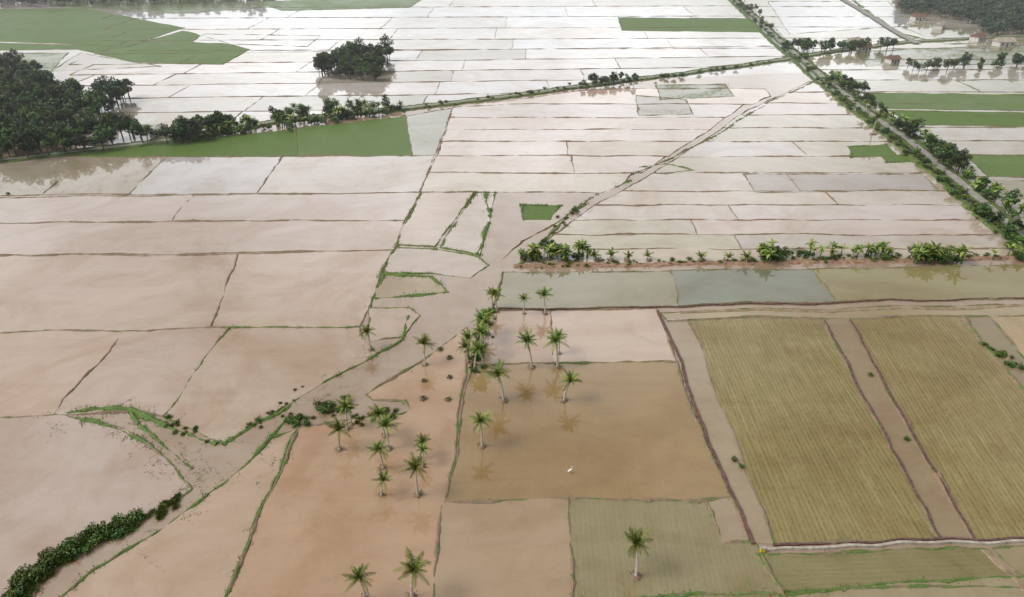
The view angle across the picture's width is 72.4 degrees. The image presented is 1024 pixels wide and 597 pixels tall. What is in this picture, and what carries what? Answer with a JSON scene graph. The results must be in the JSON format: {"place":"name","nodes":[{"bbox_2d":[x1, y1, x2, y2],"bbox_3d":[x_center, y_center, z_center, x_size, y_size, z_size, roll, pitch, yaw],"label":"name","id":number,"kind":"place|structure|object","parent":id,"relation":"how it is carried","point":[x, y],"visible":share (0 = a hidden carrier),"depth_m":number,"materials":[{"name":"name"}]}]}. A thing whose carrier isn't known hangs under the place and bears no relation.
{"place":"outdoors","nodes":[
{"label":"outdoors","id":0,"kind":"place"},
{"bbox_2d":[0,158,78,194],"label":"flooded rice field","id":1,"kind":"structure","parent":0,"point":[31,177],"depth_m":241.12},
{"bbox_2d":[0,330,121,416],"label":"flooded rice field","id":2,"kind":"structure","parent":0,"point":[41,372],"depth_m":144.79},
{"bbox_2d":[0,8,180,45],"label":"field","id":3,"kind":"structure","parent":0,"point":[81,26],"depth_m":497.03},
{"bbox_2d":[0,413,187,596],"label":"flooded rice field","id":4,"kind":"structure","parent":0,"point":[58,485],"depth_m":116.01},
{"bbox_2d":[0,195,192,222],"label":"flooded rice field","id":5,"kind":"structure","parent":0,"point":[86,209],"depth_m":215.47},
{"bbox_2d":[42,157,165,193],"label":"flooded rice field","id":6,"kind":"structure","parent":0,"point":[104,175],"depth_m":240.28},
{"bbox_2d":[52,53,157,70],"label":"flooded rice field","id":7,"kind":"structure","parent":0,"point":[83,60],"depth_m":394.54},
{"bbox_2d":[0,254,237,331],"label":"flooded rice field","id":8,"kind":"structure","parent":0,"point":[146,292],"depth_m":171.05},
{"bbox_2d":[0,30,247,63],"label":"field","id":9,"kind":"structure","parent":0,"point":[185,42],"depth_m":428.94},
{"bbox_2d":[56,330,225,415],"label":"flooded rice field","id":10,"kind":"structure","parent":0,"point":[154,372],"depth_m":142.99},
{"bbox_2d":[51,0,268,12],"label":"flooded rice field","id":11,"kind":"structure","parent":0,"point":[186,6],"depth_m":590.80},
{"bbox_2d":[81,97,260,112],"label":"flooded rice field","id":12,"kind":"structure","parent":0,"point":[186,104],"depth_m":319.53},
{"bbox_2d":[62,431,294,596],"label":"flooded rice field","id":13,"kind":"structure","parent":0,"point":[196,557],"depth_m":104.24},
{"bbox_2d":[68,129,296,156],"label":"flooded rice field","id":14,"kind":"structure","parent":0,"point":[279,143],"depth_m":265.28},
{"bbox_2d":[0,220,404,255],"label":"flooded rice field","id":15,"kind":"structure","parent":0,"point":[124,237],"depth_m":197.54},
{"bbox_2d":[137,18,267,28],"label":"flooded rice field","id":16,"kind":"structure","parent":0,"point":[215,23],"depth_m":515.71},
{"bbox_2d":[129,157,279,193],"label":"flooded rice field","id":17,"kind":"structure","parent":0,"point":[205,175],"depth_m":239.44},
{"bbox_2d":[116,8,296,17],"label":"flooded rice field","id":18,"kind":"structure","parent":0,"point":[262,13],"depth_m":548.57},
{"bbox_2d":[155,72,328,84],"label":"flooded rice field","id":19,"kind":"structure","parent":0,"point":[251,78],"depth_m":363.36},
{"bbox_2d":[172,83,319,96],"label":"flooded rice field","id":20,"kind":"structure","parent":0,"point":[242,90],"depth_m":341.72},
{"bbox_2d":[184,62,308,72],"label":"flooded rice field","id":21,"kind":"structure","parent":0,"point":[255,67],"depth_m":385.74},
{"bbox_2d":[193,34,318,45],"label":"flooded rice field","id":22,"kind":"structure","parent":0,"point":[286,40],"depth_m":457.42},
{"bbox_2d":[162,326,371,439],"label":"flooded rice field","id":23,"kind":"structure","parent":0,"point":[246,377],"depth_m":142.40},
{"bbox_2d":[171,193,417,220],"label":"flooded rice field","id":24,"kind":"structure","parent":0,"point":[361,206],"depth_m":216.14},
{"bbox_2d":[212,250,391,328],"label":"flooded rice field","id":25,"kind":"structure","parent":0,"point":[294,289],"depth_m":171.90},
{"bbox_2d":[248,17,391,28],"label":"flooded rice field","id":26,"kind":"structure","parent":0,"point":[327,23],"depth_m":511.87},
{"bbox_2d":[270,28,396,39],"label":"flooded rice field","id":27,"kind":"structure","parent":0,"point":[349,34],"depth_m":476.47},
{"bbox_2d":[246,95,426,110],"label":"flooded rice field","id":28,"kind":"structure","parent":0,"point":[263,103],"depth_m":325.56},
{"bbox_2d":[256,0,419,10],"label":"flooded rice field","id":29,"kind":"structure","parent":0,"point":[339,4],"depth_m":595.91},
{"bbox_2d":[225,329,467,596],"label":"flooded rice field","id":30,"kind":"structure","parent":0,"point":[328,515],"depth_m":111.50,"materials":[{"name":"liquid"}]},
{"bbox_2d":[258,156,436,192],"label":"flooded rice field","id":31,"kind":"structure","parent":0,"point":[327,174],"depth_m":241.12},
{"bbox_2d":[295,116,412,155],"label":"field","id":32,"kind":"structure","parent":0,"point":[385,136],"depth_m":275.90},
{"bbox_2d":[286,7,434,17],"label":"flooded rice field","id":33,"kind":"structure","parent":0,"point":[404,12],"depth_m":557.44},
{"bbox_2d":[306,82,437,95],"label":"flooded rice field","id":34,"kind":"structure","parent":0,"point":[335,89],"depth_m":345.14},
{"bbox_2d":[298,60,465,71],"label":"flooded rice field","id":35,"kind":"structure","parent":0,"point":[422,65],"depth_m":387.91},
{"bbox_2d":[319,70,453,82],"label":"flooded rice field","id":36,"kind":"structure","parent":0,"point":[398,76],"depth_m":365.28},
{"bbox_2d":[366,307,421,338],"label":"flooded rice field","id":37,"kind":"structure","parent":0,"point":[387,321],"depth_m":159.54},
{"bbox_2d":[0,0,816,132],"bbox_3d":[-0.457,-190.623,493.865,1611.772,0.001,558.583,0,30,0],"label":"flood water","id":38,"kind":"structure","parent":0,"point":[789,66],"depth_m":393.50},
{"bbox_2d":[374,275,442,296],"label":"flooded rice field","id":39,"kind":"structure","parent":0,"point":[393,284],"depth_m":173.19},
{"bbox_2d":[339,39,512,49],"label":"flooded rice field","id":40,"kind":"structure","parent":0,"point":[453,44],"depth_m":445.64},
{"bbox_2d":[406,108,452,154],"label":"flooded rice field","id":41,"kind":"structure","parent":0,"point":[427,130],"depth_m":285.04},
{"bbox_2d":[399,192,470,247],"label":"flooded rice field","id":42,"kind":"structure","parent":0,"point":[432,217],"depth_m":210.19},
{"bbox_2d":[386,248,485,277],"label":"flooded rice field","id":43,"kind":"structure","parent":0,"point":[413,261],"depth_m":183.82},
{"bbox_2d":[390,28,496,38],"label":"flooded rice field","id":44,"kind":"structure","parent":0,"point":[446,33],"depth_m":476.46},
{"bbox_2d":[382,17,506,28],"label":"flooded rice field","id":45,"kind":"structure","parent":0,"point":[446,22],"depth_m":515.70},
{"bbox_2d":[439,193,493,252],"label":"flooded rice field","id":46,"kind":"structure","parent":0,"point":[468,228],"depth_m":203.37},
{"bbox_2d":[417,49,525,59],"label":"flooded rice field","id":47,"kind":"structure","parent":0,"point":[500,54],"depth_m":416.03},
{"bbox_2d":[435,81,548,93],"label":"flooded rice field","id":48,"kind":"structure","parent":0,"point":[492,87],"depth_m":348.63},
{"bbox_2d":[427,6,566,16],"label":"flooded rice field","id":49,"kind":"structure","parent":0,"point":[544,11],"depth_m":561.98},
{"bbox_2d":[429,156,571,172],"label":"flooded rice field","id":50,"kind":"structure","parent":0,"point":[505,164],"depth_m":249.94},
{"bbox_2d":[438,141,568,155],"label":"flooded rice field","id":51,"kind":"structure","parent":0,"point":[517,148],"depth_m":265.35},
{"bbox_2d":[438,501,574,596],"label":"flooded rice field","id":52,"kind":"structure","parent":0,"point":[508,549],"depth_m":103.92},
{"bbox_2d":[0,72,1023,596],"bbox_3d":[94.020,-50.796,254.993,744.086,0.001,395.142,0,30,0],"label":"flood water","id":53,"kind":"structure","parent":0,"point":[444,318],"depth_m":164.60,"materials":[{"name":"liquid"}]},
{"bbox_2d":[759,540,1023,555],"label":"irrigation wall","id":54,"kind":"structure","parent":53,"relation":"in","point":[862,547],"depth_m":104.60,"materials":[{"name":"concrete"}]},
{"bbox_2d":[0,0,1023,596],"bbox_3d":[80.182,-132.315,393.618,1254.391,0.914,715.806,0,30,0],"label":"paddy bunds","id":55,"kind":"structure","parent":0,"point":[142,416],"depth_m":168.26,"materials":[{"name":"soil"}]},
{"bbox_2d":[2,57,1023,596],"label":"bund grass","id":56,"kind":"structure","parent":55,"relation":"on","point":[404,329],"depth_m":141.63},
{"bbox_2d":[0,34,1023,163],"bbox_3d":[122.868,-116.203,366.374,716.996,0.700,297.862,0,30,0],"label":"canal verge","id":57,"kind":"structure","parent":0,"point":[300,119],"depth_m":323.59,"materials":[{"name":"green plant"}]},
{"bbox_2d":[116,60,779,142],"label":"canal tree row","id":58,"kind":"object","parent":57,"relation":"on","point":[180,127],"visible":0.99,"depth_m":287.06,"materials":[{"name":"green plant"}]},
{"bbox_2d":[476,309,551,364],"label":"flooded rice field","id":59,"kind":"structure","parent":0,"point":[508,340],"depth_m":153.50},
{"bbox_2d":[451,69,582,81],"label":"flooded rice field","id":60,"kind":"structure","parent":0,"point":[506,75],"depth_m":369.19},
{"bbox_2d":[450,0,595,6],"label":"flooded rice field","id":61,"kind":"structure","parent":0,"point":[490,3],"depth_m":601.22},
{"bbox_2d":[421,173,630,192],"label":"flooded rice field","id":62,"kind":"structure","parent":0,"point":[533,182],"depth_m":234.62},
{"bbox_2d":[463,58,619,69],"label":"flooded rice field","id":63,"kind":"structure","parent":0,"point":[603,63],"depth_m":392.33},
{"bbox_2d":[495,27,647,38],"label":"flooded rice field","id":64,"kind":"structure","parent":0,"point":[539,33],"depth_m":476.46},
{"bbox_2d":[443,129,707,141],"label":"flooded rice field","id":65,"kind":"structure","parent":0,"point":[578,135],"depth_m":279.34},
{"bbox_2d":[447,117,724,129],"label":"flooded rice field","id":66,"kind":"structure","parent":0,"point":[529,123],"depth_m":293.63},
{"bbox_2d":[446,360,729,502],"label":"flooded rice field","id":67,"kind":"structure","parent":0,"point":[620,430],"depth_m":125.29,"materials":[{"name":"liquid"}]},
{"bbox_2d":[496,271,680,305],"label":"flooded rice field","id":68,"kind":"structure","parent":0,"point":[651,288],"depth_m":171.89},
{"bbox_2d":[513,39,672,48],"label":"flooded rice field","id":69,"kind":"structure","parent":0,"point":[566,43],"depth_m":445.64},
{"bbox_2d":[451,104,741,117],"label":"flooded rice field","id":70,"kind":"structure","parent":0,"point":[588,110],"depth_m":310.86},
{"bbox_2d":[505,16,690,27],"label":"flooded rice field","id":71,"kind":"structure","parent":0,"point":[555,22],"depth_m":519.59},
{"bbox_2d":[552,308,672,362],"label":"flooded rice field","id":72,"kind":"structure","parent":0,"point":[596,335],"depth_m":154.19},
{"bbox_2d":[461,88,767,106],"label":"flooded rice field","id":73,"kind":"structure","parent":0,"point":[739,96],"depth_m":330.23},
{"bbox_2d":[572,156,660,172],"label":"flooded rice field","id":74,"kind":"structure","parent":0,"point":[603,164],"depth_m":250.85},
{"bbox_2d":[526,47,708,58],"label":"flooded rice field","id":75,"kind":"structure","parent":0,"point":[596,53],"depth_m":418.56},
{"bbox_2d":[568,141,687,155],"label":"flooded rice field","id":76,"kind":"structure","parent":0,"point":[591,148],"depth_m":265.86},
{"bbox_2d":[559,219,698,234],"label":"flooded rice field","id":77,"kind":"structure","parent":0,"point":[654,226],"depth_m":203.43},
{"bbox_2d":[565,6,693,16],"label":"flooded rice field","id":78,"kind":"structure","parent":0,"point":[626,11],"depth_m":561.98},
{"bbox_2d":[539,234,738,248],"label":"flooded rice field","id":79,"kind":"structure","parent":0,"point":[641,241],"depth_m":195.35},
{"bbox_2d":[575,205,733,220],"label":"flooded rice field","id":80,"kind":"structure","parent":0,"point":[659,212],"depth_m":212.86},
{"bbox_2d":[566,498,780,596],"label":"flooded rice field","id":81,"kind":"structure","parent":0,"point":[693,557],"depth_m":103.46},
{"bbox_2d":[619,18,759,31],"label":"grass field","id":82,"kind":"structure","parent":0,"point":[691,24],"depth_m":508.02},
{"bbox_2d":[655,85,731,99],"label":"flooded rice field","id":83,"kind":"structure","parent":0,"point":[698,91],"depth_m":340.00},
{"bbox_2d":[615,56,786,67],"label":"flooded rice field","id":84,"kind":"structure","parent":0,"point":[669,62],"depth_m":399.15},
{"bbox_2d":[625,172,784,190],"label":"flooded rice field","id":85,"kind":"structure","parent":0,"point":[733,181],"depth_m":234.61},
{"bbox_2d":[664,318,772,547],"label":"flooded rice field","id":86,"kind":"structure","parent":0,"point":[689,352],"depth_m":128.80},
{"bbox_2d":[599,191,837,204],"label":"flooded rice field","id":87,"kind":"structure","parent":0,"point":[707,197],"depth_m":222.48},
{"bbox_2d":[708,496,747,547],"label":"flooded rice field","id":88,"kind":"structure","parent":0,"point":[730,531],"depth_m":108.68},
{"bbox_2d":[681,141,806,156],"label":"flooded rice field","id":89,"kind":"structure","parent":0,"point":[738,148],"depth_m":264.32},
{"bbox_2d":[670,269,836,305],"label":"flooded rice field","id":90,"kind":"structure","parent":0,"point":[703,287],"depth_m":173.18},
{"bbox_2d":[514,255,1020,269],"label":"red earth bank","id":91,"kind":"structure","parent":0,"point":[732,263],"depth_m":183.64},
{"bbox_2d":[520,235,1023,268],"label":"banana row","id":92,"kind":"object","parent":91,"relation":"on","point":[940,250],"visible":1,"depth_m":185.03,"materials":[{"name":"green plant"}]},
{"bbox_2d":[529,243,1015,264],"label":"flooded rice field","id":93,"kind":"structure","parent":0,"point":[685,253],"depth_m":188.86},
{"bbox_2d":[657,157,925,172],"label":"flooded rice field","id":94,"kind":"structure","parent":0,"point":[803,164],"depth_m":249.03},
{"bbox_2d":[740,103,852,114],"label":"flooded rice field","id":95,"kind":"structure","parent":0,"point":[797,108],"depth_m":312.25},
{"bbox_2d":[706,127,887,140],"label":"flooded rice field","id":96,"kind":"structure","parent":0,"point":[796,134],"depth_m":280.47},
{"bbox_2d":[724,115,869,127],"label":"flooded rice field","id":97,"kind":"structure","parent":0,"point":[840,121],"depth_m":296.14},
{"bbox_2d":[691,319,934,546],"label":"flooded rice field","id":98,"kind":"structure","parent":0,"point":[821,465],"depth_m":125.51,"materials":[{"name":"plant"}]},
{"bbox_2d":[742,174,935,192],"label":"flooded rice field","id":99,"kind":"structure","parent":0,"point":[786,183],"depth_m":234.60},
{"bbox_2d":[769,1,915,32],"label":"flooded rice field","id":100,"kind":"structure","parent":0,"point":[839,18],"depth_m":539.70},
{"bbox_2d":[665,305,1023,319],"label":"flooded rice field","id":101,"kind":"structure","parent":0,"point":[976,311],"depth_m":161.79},
{"bbox_2d":[693,220,997,234],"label":"flooded rice field","id":102,"kind":"structure","parent":0,"point":[866,227],"depth_m":203.43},
{"bbox_2d":[792,141,901,156],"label":"flooded rice field","id":103,"kind":"structure","parent":0,"point":[824,149],"depth_m":266.36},
{"bbox_2d":[774,27,928,37],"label":"flooded rice field","id":104,"kind":"structure","parent":0,"point":[878,32],"depth_m":476.32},
{"bbox_2d":[729,205,978,219],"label":"flooded rice field","id":105,"kind":"structure","parent":0,"point":[823,212],"depth_m":212.86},
{"bbox_2d":[684,304,1023,314],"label":"mud path","id":106,"kind":"structure","parent":0,"point":[853,311],"depth_m":163.04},
{"bbox_2d":[734,234,1003,247],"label":"flooded rice field","id":107,"kind":"structure","parent":0,"point":[791,241],"depth_m":196.46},
{"bbox_2d":[727,0,1023,247],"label":"road verge","id":108,"kind":"structure","parent":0,"point":[956,198],"depth_m":262.72,"materials":[{"name":"green plant"}]},
{"bbox_2d":[739,2,1023,237],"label":"paved road","id":109,"kind":"structure","parent":0,"point":[975,197],"depth_m":256.67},
{"bbox_2d":[766,549,1004,591],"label":"flooded rice field","id":110,"kind":"structure","parent":0,"point":[815,573],"depth_m":101.17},
{"bbox_2d":[828,191,958,205],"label":"flooded rice field","id":111,"kind":"structure","parent":0,"point":[880,198],"depth_m":222.48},
{"bbox_2d":[824,319,966,537],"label":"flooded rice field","id":112,"kind":"structure","parent":0,"point":[930,490],"depth_m":124.83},
{"bbox_2d":[797,578,1023,596],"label":"flooded rice field","id":113,"kind":"structure","parent":0,"point":[989,591],"depth_m":98.00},
{"bbox_2d":[840,80,981,91],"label":"flooded rice field","id":114,"kind":"structure","parent":0,"point":[916,85],"depth_m":348.54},
{"bbox_2d":[810,59,1023,69],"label":"flooded rice field","id":115,"kind":"structure","parent":0,"point":[840,64],"depth_m":387.80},
{"bbox_2d":[812,265,1023,300],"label":"flooded rice field","id":116,"kind":"structure","parent":0,"point":[891,284],"depth_m":174.50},
{"bbox_2d":[822,70,1023,79],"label":"flooded rice field","id":117,"kind":"structure","parent":0,"point":[938,74],"depth_m":371.08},
{"bbox_2d":[849,318,1023,538],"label":"flooded rice field","id":118,"kind":"structure","parent":0,"point":[958,391],"depth_m":132.52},
{"bbox_2d":[853,45,1023,65],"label":"flooded rice field","id":119,"kind":"structure","parent":0,"point":[988,53],"depth_m":415.86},
{"bbox_2d":[864,93,1023,109],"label":"field","id":120,"kind":"structure","parent":0,"point":[977,101],"depth_m":323.93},
{"bbox_2d":[890,111,1023,125],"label":"field","id":121,"kind":"structure","parent":0,"point":[961,118],"depth_m":299.94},
{"bbox_2d":[924,128,1023,140],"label":"flooded rice field","id":122,"kind":"structure","parent":0,"point":[989,134],"depth_m":281.56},
{"bbox_2d":[926,141,1023,154],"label":"flooded rice field","id":123,"kind":"structure","parent":0,"point":[991,148],"depth_m":266.32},
{"bbox_2d":[964,154,1023,177],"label":"field","id":124,"kind":"structure","parent":0,"point":[1001,166],"depth_m":249.88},
{"bbox_2d":[966,317,1023,388],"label":"flooded rice field","id":125,"kind":"structure","parent":0,"point":[983,328],"depth_m":152.13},
{"label":"terrain","id":126,"kind":"structure","parent":0,"visible":0},
{"bbox_2d":[0,50,139,157],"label":"forest","id":127,"kind":"object","parent":126,"relation":"on","point":[35,102],"visible":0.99,"depth_m":286.27,"materials":[{"name":"green plant"}]},
{"bbox_2d":[312,36,389,80],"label":"tree grove","id":128,"kind":"object","parent":126,"relation":"on","point":[370,54],"visible":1,"depth_m":366.80,"materials":[{"name":"green plant"}]},
{"bbox_2d":[1,201,1020,596],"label":"bushes","id":129,"kind":"object","parent":126,"relation":"on","point":[37,573],"visible":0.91,"depth_m":107.34,"materials":[{"name":"green plant"}]},
{"bbox_2d":[498,297,1023,308],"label":"dark bund wall","id":130,"kind":"structure","parent":126,"relation":"on","point":[806,303],"depth_m":165.37,"materials":[{"name":"soil"}]},
{"bbox_2d":[734,0,1023,244],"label":"roadside planting","id":131,"kind":"object","parent":126,"relation":"on","point":[942,149],"visible":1,"depth_m":267.77,"materials":[{"name":"green plant"}]},
{"bbox_2d":[898,0,1023,33],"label":"distant forest","id":132,"kind":"object","parent":126,"relation":"on","point":[1005,13],"visible":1,"depth_m":521.25,"materials":[{"name":"green plant"}]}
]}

